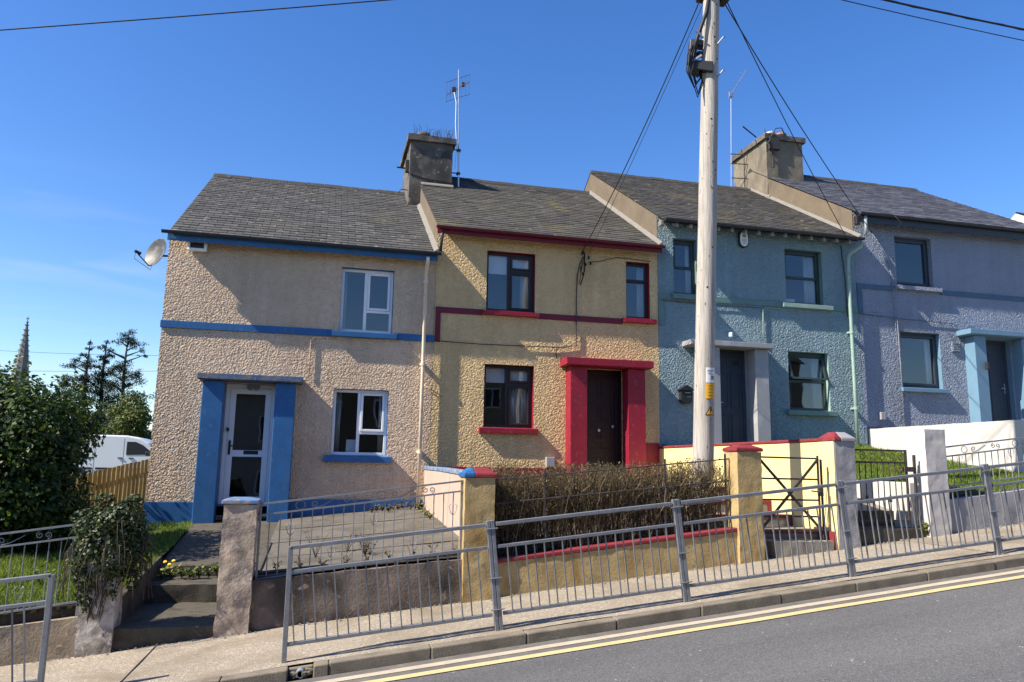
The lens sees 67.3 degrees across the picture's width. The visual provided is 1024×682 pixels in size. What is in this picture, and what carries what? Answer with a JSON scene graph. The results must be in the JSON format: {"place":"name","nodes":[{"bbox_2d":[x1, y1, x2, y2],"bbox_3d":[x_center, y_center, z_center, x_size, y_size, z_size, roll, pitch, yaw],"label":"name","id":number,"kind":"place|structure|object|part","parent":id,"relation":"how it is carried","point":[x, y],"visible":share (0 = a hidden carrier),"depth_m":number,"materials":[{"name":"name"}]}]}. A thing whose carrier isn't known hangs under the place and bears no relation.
{"place":"outdoors","nodes":[
{"label":"outdoors","id":0,"kind":"place"},
{"bbox_2d":[0,603,75,625],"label":"garden soil","id":1,"kind":"structure","parent":0,"point":[37,614],"depth_m":8.15,"materials":[{"name":"brown soil"}]},
{"bbox_2d":[0,350,158,355],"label":"overhead wire","id":2,"kind":"object","parent":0,"point":[92,354],"visible":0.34,"depth_m":137.31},
{"bbox_2d":[0,522,190,613],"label":"lawn","id":3,"kind":"structure","parent":0,"point":[41,552],"depth_m":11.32,"materials":[{"name":"green plant"}]},
{"bbox_2d":[32,556,75,585],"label":"weeds","id":4,"kind":"object","parent":3,"relation":"on","point":[39,580],"visible":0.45,"depth_m":9.05,"materials":[{"name":"green plant"}]},
{"bbox_2d":[0,355,111,556],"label":"shrub","id":5,"kind":"object","parent":3,"relation":"on","point":[41,450],"visible":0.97,"depth_m":10.75,"materials":[{"name":"green plant"}]},
{"bbox_2d":[63,520,192,583],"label":"grass","id":6,"kind":"structure","parent":0,"point":[168,531],"depth_m":12.31,"materials":[{"name":"green plant"}]},
{"bbox_2d":[161,519,277,564],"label":"garden path","id":7,"kind":"structure","parent":0,"point":[196,544],"depth_m":11.90,"materials":[{"name":"concrete"}]},
{"bbox_2d":[257,553,457,577],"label":"garden soil","id":8,"kind":"structure","parent":0,"point":[279,571],"depth_m":9.10,"materials":[{"name":"brown soil"}]},
{"bbox_2d":[272,543,457,569],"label":"weeds","id":9,"kind":"object","parent":8,"relation":"on","point":[365,559],"visible":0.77,"depth_m":9.15,"materials":[{"name":"green plant"}]},
{"bbox_2d":[257,507,458,576],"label":"yard","id":10,"kind":"structure","parent":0,"point":[347,531],"depth_m":11.27,"materials":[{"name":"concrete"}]},
{"bbox_2d":[303,528,377,557],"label":"weeds","id":11,"kind":"object","parent":10,"relation":"on","point":[365,546],"visible":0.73,"depth_m":9.71,"materials":[{"name":"green plant"}]},
{"bbox_2d":[367,501,425,511],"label":"weeds","id":12,"kind":"object","parent":10,"relation":"on","point":[397,506],"visible":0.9,"depth_m":14.23,"materials":[{"name":"green plant"}]},
{"bbox_2d":[415,503,434,518],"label":"weeds","id":13,"kind":"object","parent":10,"relation":"on","point":[425,513],"visible":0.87,"depth_m":13.47,"materials":[{"name":"green plant"}]},
{"bbox_2d":[0,524,1023,681],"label":"pavement","id":14,"kind":"structure","parent":0,"point":[182,661],"depth_m":8.17,"materials":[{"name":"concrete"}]},
{"bbox_2d":[0,573,55,681],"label":"guard rail","id":15,"kind":"object","parent":14,"relation":"on","point":[48,601],"visible":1,"depth_m":6.61,"materials":[{"name":"metal"}]},
{"bbox_2d":[74,530,125,657],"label":"gate pillar","id":16,"kind":"structure","parent":14,"relation":"on","point":[94,636],"depth_m":8.13,"materials":[{"name":"grey concrete"}]},
{"bbox_2d":[58,493,154,622],"bbox_3d":[-4.379,2.335,8.372,0.943,1.344,0.842,3,-10,-14],"label":"ivy","id":17,"kind":"object","parent":16,"relation":"on","point":[132,539],"visible":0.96,"depth_m":8.20,"materials":[{"name":"green plant"}]},
{"bbox_2d":[214,497,261,637],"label":"gate pillar","id":18,"kind":"structure","parent":14,"relation":"on","point":[237,563],"depth_m":8.54,"materials":[{"name":"grey concrete"}]},
{"bbox_2d":[459,467,496,602],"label":"gate pillar","id":19,"kind":"structure","parent":14,"relation":"on","point":[478,495],"depth_m":9.25,"materials":[{"name":"yellow paint"}]},
{"bbox_2d":[16,522,1022,665],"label":"grit","id":20,"kind":"object","parent":14,"relation":"on","point":[308,623],"visible":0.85,"depth_m":8.93,"materials":[{"name":"stone"}]},
{"bbox_2d":[281,461,1023,666],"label":"guard rail","id":21,"kind":"object","parent":14,"relation":"on","point":[842,504],"visible":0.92,"depth_m":8.11,"materials":[{"name":"metal"}]},
{"bbox_2d":[722,445,764,563],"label":"gate pillar","id":22,"kind":"structure","parent":14,"relation":"on","point":[744,468],"depth_m":10.20,"materials":[{"name":"yellow paint"}]},
{"bbox_2d":[762,456,823,533],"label":"garden gate","id":23,"kind":"structure","parent":22,"relation":"attached to","point":[820,491],"depth_m":10.46,"materials":[{"name":"metal"}]},
{"bbox_2d":[817,432,859,549],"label":"gate pillar","id":24,"kind":"structure","parent":14,"relation":"on","point":[836,452],"depth_m":10.60,"materials":[{"name":"paint"}]},
{"bbox_2d":[854,449,919,524],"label":"garden gate","id":25,"kind":"structure","parent":24,"relation":"attached to","point":[906,469],"depth_m":10.86,"materials":[{"name":"metal"}]},
{"bbox_2d":[919,520,929,533],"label":"weeds","id":26,"kind":"object","parent":14,"relation":"on","point":[924,525],"visible":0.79,"depth_m":10.81,"materials":[{"name":"green plant"}]},
{"bbox_2d":[904,429,951,536],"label":"gate pillar","id":27,"kind":"structure","parent":14,"relation":"on","point":[926,448],"depth_m":10.96,"materials":[{"name":"white paint"}]},
{"bbox_2d":[0,0,1023,433],"label":"sky","id":28,"kind":"structure","parent":0,"point":[109,132],"materials":[{"name":"blue"}]},
{"bbox_2d":[70,477,1019,677],"bbox_3d":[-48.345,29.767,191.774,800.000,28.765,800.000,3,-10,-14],"label":"ground","id":29,"kind":"structure","parent":0,"point":[166,554],"depth_m":9.88,"materials":[{"name":"grey concrete"}]},
{"bbox_2d":[0,318,29,406],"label":"church spire","id":30,"kind":"structure","parent":29,"relation":"on","point":[22,362],"depth_m":107.29,"materials":[{"name":"stone"}]},
{"bbox_2d":[0,616,77,666],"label":"garden wall","id":31,"kind":"structure","parent":29,"relation":"on","point":[62,639],"depth_m":8.03,"materials":[{"name":"grey concrete"}]},
{"bbox_2d":[0,523,87,616],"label":"garden fence","id":32,"kind":"object","parent":31,"relation":"on","point":[42,606],"visible":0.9,"depth_m":8.19,"materials":[{"name":"metal"}]},
{"bbox_2d":[57,339,99,408],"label":"conifer","id":33,"kind":"object","parent":29,"relation":"on","point":[84,378],"visible":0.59,"depth_m":54.44,"materials":[{"name":"green plant"}]},
{"bbox_2d":[48,459,148,517],"bbox_3d":[-9.874,4.028,18.527,0.083,3.093,11.917,1,-9,-3],"label":"timber fence","id":34,"kind":"object","parent":29,"relation":"on","point":[120,478],"visible":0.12,"depth_m":19.37,"materials":[{"name":"brown wood"}]},
{"bbox_2d":[82,340,117,405],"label":"conifer","id":35,"kind":"object","parent":29,"relation":"on","point":[99,391],"visible":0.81,"depth_m":55.14,"materials":[{"name":"green plant"}]},
{"bbox_2d":[80,399,122,434],"bbox_3d":[-21.227,4.977,39.482,3.240,4.018,3.651,-8,-13,44],"label":"broadleaf tree","id":36,"kind":"object","parent":29,"relation":"on","point":[109,418],"visible":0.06,"depth_m":39.58,"materials":[{"name":"green plant"}]},
{"bbox_2d":[66,435,150,483],"bbox_3d":[-14.559,4.502,28.988,4.330,1.835,1.970,3,-10,-14],"label":"parked van","id":37,"kind":"object","parent":29,"relation":"on","point":[115,450],"visible":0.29,"depth_m":28.26,"materials":[{"name":"white metal"}]},
{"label":"side window","id":38,"kind":"part","parent":37,"relation":"part of","materials":[{"name":"black plastic"}]},
{"bbox_3d":[-13.762,3.977,28.438,0.840,0.420,0.004,3,-10,-14],"label":"window glass","id":39,"kind":"part","parent":37,"relation":"part of","materials":[{"name":"black glass"}]},
{"bbox_2d":[85,329,154,416],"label":"conifer","id":40,"kind":"object","parent":29,"relation":"on","point":[113,384],"visible":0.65,"depth_m":55.08,"materials":[{"name":"green plant"}]},
{"bbox_2d":[101,390,152,439],"bbox_3d":[-18.121,4.381,36.498,2.550,4.132,3.027,3,-10,-14],"label":"broadleaf tree","id":41,"kind":"object","parent":29,"relation":"on","point":[134,420],"visible":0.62,"depth_m":36.00,"materials":[{"name":"green plant"}]},
{"bbox_2d":[111,542,271,651],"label":"garden steps","id":42,"kind":"structure","parent":29,"relation":"on","point":[177,608],"depth_m":9.16,"materials":[{"name":"concrete"}]},
{"bbox_2d":[157,559,218,579],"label":"weeds","id":43,"kind":"object","parent":42,"relation":"on","point":[198,573],"visible":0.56,"depth_m":10.32,"materials":[{"name":"green plant"}]},
{"bbox_2d":[143,173,442,552],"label":"terraced house","id":44,"kind":"structure","parent":29,"relation":"on","point":[295,359],"depth_m":14.66,"materials":[{"name":"paint"}]},
{"bbox_2d":[134,238,167,269],"bbox_3d":[-6.798,-1.667,14.632,0.626,0.660,0.531,3,-10,-14],"label":"satellite dish","id":45,"kind":"object","parent":44,"relation":"attached to","point":[155,252],"visible":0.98,"depth_m":14.74,"materials":[{"name":"white metal"}]},
{"bbox_2d":[188,242,207,252],"bbox_3d":[-5.878,-1.759,14.378,0.330,0.170,0.118,3,-10,-14],"label":"lamp box","id":46,"kind":"object","parent":44,"relation":"attached to","point":[197,247],"visible":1,"depth_m":14.33,"materials":[{"name":"white plastic"}]},
{"bbox_2d":[223,388,271,502],"bbox_3d":[-4.884,1.920,14.203,0.732,2.086,0.088,3,-10,-14],"label":"door","id":47,"kind":"structure","parent":44,"relation":"in","point":[230,453],"depth_m":14.20,"materials":[{"name":"white plastic"}]},
{"bbox_2d":[323,388,390,462],"bbox_3d":[-2.941,1.605,14.754,1.255,1.440,0.378,3,-10,-14],"label":"window","id":48,"kind":"structure","parent":44,"relation":"in","point":[352,446],"depth_m":14.77,"materials":[{"name":"white plastic"}]},
{"bbox_2d":[332,267,396,339],"bbox_3d":[-2.881,-0.749,15.149,1.240,1.435,0.388,3,-10,-14],"label":"window","id":49,"kind":"structure","parent":44,"relation":"in","point":[342,332],"depth_m":15.16,"materials":[{"name":"white plastic"}]},
{"bbox_2d":[250,559,461,631],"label":"garden wall","id":50,"kind":"structure","parent":29,"relation":"on","point":[268,604],"depth_m":8.85,"materials":[{"name":"grey concrete"}]},
{"bbox_2d":[255,480,462,579],"bbox_3d":[-1.753,2.277,9.046,2.362,1.291,0.042,3,-10,-14],"label":"garden fence","id":51,"kind":"object","parent":50,"relation":"on","point":[333,506],"visible":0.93,"depth_m":9.04,"materials":[{"name":"metal"}]},
{"bbox_2d":[423,466,462,535],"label":"boundary wall","id":52,"kind":"structure","parent":29,"relation":"on","point":[432,474],"depth_m":12.35,"materials":[{"name":"beige paint"}]},
{"bbox_2d":[397,132,665,484],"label":"terraced house","id":53,"kind":"structure","parent":29,"relation":"on","point":[545,342],"depth_m":15.97,"materials":[{"name":"paint"}]},
{"bbox_2d":[413,124,452,137],"bbox_3d":[-2.002,-5.253,19.456,1.087,0.336,0.429,3,-10,-14],"label":"weed tuft","id":54,"kind":"object","parent":53,"relation":"on","point":[435,133],"visible":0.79,"depth_m":19.40,"materials":[{"name":"plant"}]},
{"bbox_2d":[446,70,469,186],"bbox_3d":[-1.434,-5.460,19.676,0.804,3.171,0.222,-5,-11,30],"label":"tv aerial","id":55,"kind":"object","parent":53,"relation":"attached to","point":[458,150],"visible":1,"depth_m":19.73,"materials":[{"name":"metal"}]},
{"bbox_2d":[478,364,537,434],"bbox_3d":[-0.094,1.159,15.556,1.210,1.435,0.403,3,-10,-14],"label":"window","id":56,"kind":"structure","parent":53,"relation":"in","point":[522,377],"depth_m":15.65,"materials":[{"name":"red glass"}]},
{"bbox_2d":[482,250,539,317],"bbox_3d":[-0.044,-1.179,15.941,1.190,1.405,0.403,3,-10,-14],"label":"window","id":57,"kind":"structure","parent":53,"relation":"in","point":[522,265],"depth_m":16.02,"materials":[{"name":"red glass"}]},
{"bbox_2d":[545,457,554,466],"bbox_3d":[0.763,2.428,15.405,0.180,0.200,0.095,3,-10,-14],"label":"meter box","id":58,"kind":"object","parent":53,"relation":"attached to","point":[550,461],"visible":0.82,"depth_m":15.36,"materials":[{"name":"grey paint"}]},
{"bbox_2d":[587,374,614,478],"bbox_3d":[1.815,1.801,16.036,0.702,2.216,0.105,3,-10,-14],"label":"door","id":59,"kind":"structure","parent":53,"relation":"in","point":[600,388],"depth_m":16.07,"materials":[{"name":"wood"}]},
{"bbox_2d":[622,261,656,324],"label":"window","id":60,"kind":"structure","parent":53,"relation":"in","point":[639,282],"depth_m":16.68,"materials":[{"name":"red glass"}]},
{"bbox_2d":[184,554,1023,681],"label":"kerb","id":61,"kind":"structure","parent":29,"relation":"on","point":[346,664],"depth_m":7.56,"materials":[{"name":"concrete"}]},
{"bbox_2d":[290,667,312,678],"bbox_3d":[-1.874,2.962,6.855,0.192,0.074,0.112,3,-10,-14],"label":"drain outlet","id":62,"kind":"object","parent":61,"relation":"in","point":[300,672],"visible":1,"depth_m":6.82,"materials":[{"name":"plastic"}]},
{"bbox_2d":[497,527,737,596],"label":"garden wall","id":63,"kind":"structure","parent":29,"relation":"on","point":[503,570],"depth_m":9.64,"materials":[{"name":"yellow paint"}]},
{"bbox_2d":[495,454,729,550],"bbox_3d":[1.334,2.076,9.920,3.262,1.288,0.026,3,-10,-14],"label":"hedge rail","id":64,"kind":"object","parent":63,"relation":"on","point":[725,480],"visible":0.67,"depth_m":10.00,"materials":[{"name":"metal"}]},
{"bbox_2d":[584,126,864,446],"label":"terraced house","id":65,"kind":"structure","parent":29,"relation":"on","point":[787,361],"depth_m":17.30,"materials":[{"name":"paint"}]},
{"bbox_2d":[672,238,696,299],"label":"window","id":66,"kind":"structure","parent":65,"relation":"in","point":[690,268],"depth_m":17.04,"materials":[{"name":"teal glass"}]},
{"bbox_2d":[677,385,693,403],"bbox_3d":[3.695,1.131,16.325,0.340,0.394,0.146,3,-10,-14],"label":"letter box","id":67,"kind":"object","parent":65,"relation":"attached to","point":[685,394],"visible":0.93,"depth_m":16.28,"materials":[{"name":"black plastic"}]},
{"bbox_2d":[720,352,743,442],"bbox_3d":[4.734,1.290,16.760,0.652,2.116,0.084,3,-10,-14],"label":"door","id":68,"kind":"structure","parent":65,"relation":"in","point":[730,362],"depth_m":16.78,"materials":[{"name":"wood"}]},
{"bbox_2d":[728,69,748,185],"bbox_3d":[6.768,-6.120,22.818,0.684,3.861,0.624,-6,-12,36],"label":"tv aerial","id":69,"kind":"object","parent":65,"relation":"attached to","point":[730,94],"visible":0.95,"depth_m":22.92,"materials":[{"name":"metal"}]},
{"bbox_2d":[738,231,748,247],"bbox_3d":[5.202,-2.288,17.281,0.250,0.390,0.086,3,-10,-14],"label":"alarm box","id":70,"kind":"object","parent":65,"relation":"attached to","point":[743,240],"visible":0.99,"depth_m":17.24,"materials":[{"name":"white plastic"}]},
{"bbox_2d":[782,248,833,310],"bbox_3d":[6.675,-1.414,17.673,1.280,1.430,0.403,3,-10,-14],"label":"window","id":71,"kind":"structure","parent":65,"relation":"in","point":[812,272],"depth_m":17.78,"materials":[{"name":"glass"}]},
{"bbox_2d":[787,351,837,416],"bbox_3d":[6.635,0.947,17.288,1.240,1.475,0.403,3,-10,-14],"label":"window","id":72,"kind":"structure","parent":65,"relation":"in","point":[816,378],"depth_m":17.36,"materials":[{"name":"glass"}]},
{"bbox_2d":[623,483,836,558],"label":"garden steps","id":73,"kind":"structure","parent":29,"relation":"on","point":[800,539],"depth_m":10.54,"materials":[{"name":"concrete"}]},
{"bbox_2d":[819,459,825,540],"bbox_3d":[4.276,2.222,10.587,0.031,1.170,0.031,8,-11,-36],"label":"gate post","id":74,"kind":"object","parent":73,"relation":"on","point":[821,483],"visible":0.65,"depth_m":10.59,"materials":[{"name":"metal"}]},
{"bbox_2d":[659,438,818,528],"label":"boundary wall","id":75,"kind":"structure","parent":29,"relation":"on","point":[787,468],"depth_m":11.72,"materials":[{"name":"yellow paint"}]},
{"bbox_2d":[741,168,1023,444],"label":"terraced house","id":76,"kind":"structure","parent":29,"relation":"on","point":[940,290],"depth_m":18.46,"materials":[{"name":"blue paint"}]},
{"bbox_2d":[879,412,885,419],"bbox_3d":[8.421,1.703,17.462,0.130,0.170,0.075,3,-10,-14],"label":"meter box","id":77,"kind":"object","parent":76,"relation":"attached to","point":[882,415],"visible":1,"depth_m":17.43,"materials":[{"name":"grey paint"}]},
{"bbox_2d":[894,235,942,292],"bbox_3d":[9.623,-1.852,18.451,1.280,1.375,0.335,3,-10,-14],"label":"window","id":78,"kind":"structure","parent":76,"relation":"in","point":[928,286],"depth_m":18.52,"materials":[{"name":"blue wood"}]},
{"bbox_2d":[900,331,949,393],"bbox_3d":[9.571,0.491,18.101,1.290,1.465,0.403,3,-10,-14],"label":"window","id":79,"kind":"structure","parent":76,"relation":"in","point":[937,384],"depth_m":18.19,"materials":[{"name":"blue metal"}]},
{"bbox_2d":[985,362,989,369],"bbox_3d":[11.123,0.578,17.992,0.090,0.190,0.090,3,-10,-14],"label":"wall lantern","id":80,"kind":"object","parent":76,"relation":"attached to","point":[987,367],"depth_m":17.96,"materials":[{"name":"black plastic"}]},
{"bbox_2d":[986,344,1008,420],"bbox_3d":[11.609,1.109,18.539,0.752,2.116,0.095,3,-10,-14],"label":"door","id":81,"kind":"structure","parent":76,"relation":"in","point":[997,385],"depth_m":18.59,"materials":[{"name":"wood"}]},
{"bbox_2d":[868,419,1023,473],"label":"boundary wall","id":82,"kind":"structure","parent":29,"relation":"on","point":[955,434],"depth_m":14.50,"materials":[{"name":"white paint"}]},
{"bbox_2d":[949,488,1023,532],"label":"garden wall","id":83,"kind":"structure","parent":29,"relation":"on","point":[978,510],"depth_m":11.10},
{"bbox_2d":[946,437,1023,487],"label":"garden fence","id":84,"kind":"object","parent":83,"relation":"on","point":[997,450],"visible":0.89,"depth_m":11.34,"materials":[{"name":"metal"}]},
{"bbox_2d":[1011,212,1023,222],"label":"house","id":85,"kind":"structure","parent":29,"relation":"on","point":[1018,216],"depth_m":25.08,"materials":[{"name":"paint"}]},
{"bbox_2d":[497,481,725,556],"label":"garden soil","id":86,"kind":"structure","parent":0,"point":[556,546],"depth_m":10.48,"materials":[{"name":"brown soil"}]},
{"bbox_2d":[483,454,727,554],"bbox_3d":[1.235,2.158,10.309,3.798,1.342,1.174,3,-10,-14],"label":"twig hedge","id":87,"kind":"object","parent":86,"relation":"on","point":[561,485],"visible":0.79,"depth_m":10.06,"materials":[{"name":"brown plant"}]},
{"bbox_2d":[497,521,723,554],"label":"clippings","id":88,"kind":"object","parent":86,"relation":"on","point":[661,531],"visible":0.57,"depth_m":9.96,"materials":[{"name":"brown plant"}]},
{"bbox_2d":[686,0,728,528],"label":"utility pole","id":89,"kind":"object","parent":86,"relation":"on","point":[705,69],"visible":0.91,"depth_m":11.26,"materials":[{"name":"wood"}]},
{"bbox_2d":[0,0,388,30],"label":"overhead wire","id":90,"kind":"object","parent":89,"relation":"attached to","point":[190,15],"visible":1,"depth_m":10.66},
{"bbox_2d":[582,0,699,251],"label":"overhead wire","id":91,"kind":"object","parent":89,"relation":"attached to","point":[646,121],"visible":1,"depth_m":13.56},
{"bbox_2d":[588,5,702,254],"bbox_3d":[2.335,-3.623,14.121,0.010,2.948,5.038,4,-10,-16],"label":"overhead wire","id":92,"kind":"object","parent":89,"relation":"attached to","point":[649,123],"visible":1,"depth_m":13.71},
{"bbox_2d":[727,3,848,241],"bbox_3d":[5.541,-3.841,14.870,0.015,2.135,7.462,-6,-11,36],"label":"overhead wire","id":93,"kind":"object","parent":89,"relation":"attached to","point":[785,120],"visible":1,"depth_m":14.19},
{"bbox_2d":[725,5,872,232],"bbox_3d":[5.910,-3.957,15.118,0.017,1.737,8.346,-7,-12,39],"label":"overhead wire","id":94,"kind":"object","parent":89,"relation":"attached to","point":[791,111],"visible":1,"depth_m":14.14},
{"bbox_2d":[842,0,1023,40],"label":"overhead wire","id":95,"kind":"object","parent":89,"relation":"attached to","point":[931,20],"visible":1,"depth_m":13.10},
{"bbox_2d":[882,0,1023,30],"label":"overhead wire","id":96,"kind":"object","parent":89,"relation":"attached to","point":[952,14],"visible":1,"depth_m":13.24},
{"bbox_2d":[386,578,1023,681],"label":"road","id":97,"kind":"structure","parent":0,"point":[975,633],"depth_m":6.44,"materials":[{"name":"grey asphalt"}]},
{"bbox_2d":[290,566,1023,681],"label":"road channel","id":98,"kind":"object","parent":97,"relation":"on","point":[353,673],"visible":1,"depth_m":7.44,"materials":[{"name":"concrete"}]},
{"bbox_2d":[316,569,1023,681],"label":"yellow line","id":99,"kind":"object","parent":97,"relation":"on","point":[635,632],"visible":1,"depth_m":7.43,"materials":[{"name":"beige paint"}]},
{"bbox_2d":[363,575,1023,681],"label":"yellow line","id":100,"kind":"object","parent":97,"relation":"on","point":[665,634],"visible":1,"depth_m":7.24,"materials":[{"name":"paint"}]},
{"bbox_2d":[665,444,892,510],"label":"garden path","id":101,"kind":"structure","parent":0,"point":[864,506],"depth_m":11.51,"materials":[{"name":"concrete"}]},
{"bbox_2d":[858,511,926,545],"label":"garden steps","id":102,"kind":"structure","parent":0,"point":[883,532],"depth_m":10.77,"materials":[{"name":"concrete"}]},
{"bbox_2d":[854,443,1023,494],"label":"lawn","id":103,"kind":"structure","parent":0,"point":[962,492],"depth_m":12.87,"materials":[{"name":"green plant"}]},
{"bbox_2d":[856,481,916,527],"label":"path wall","id":104,"kind":"structure","parent":103,"relation":"on","point":[881,491],"depth_m":11.38,"materials":[{"name":"white paint"}]},
{"bbox_2d":[949,493,984,498],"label":"garden soil","id":105,"kind":"structure","parent":0,"point":[955,495],"depth_m":11.22,"materials":[{"name":"brown soil"}]}
]}

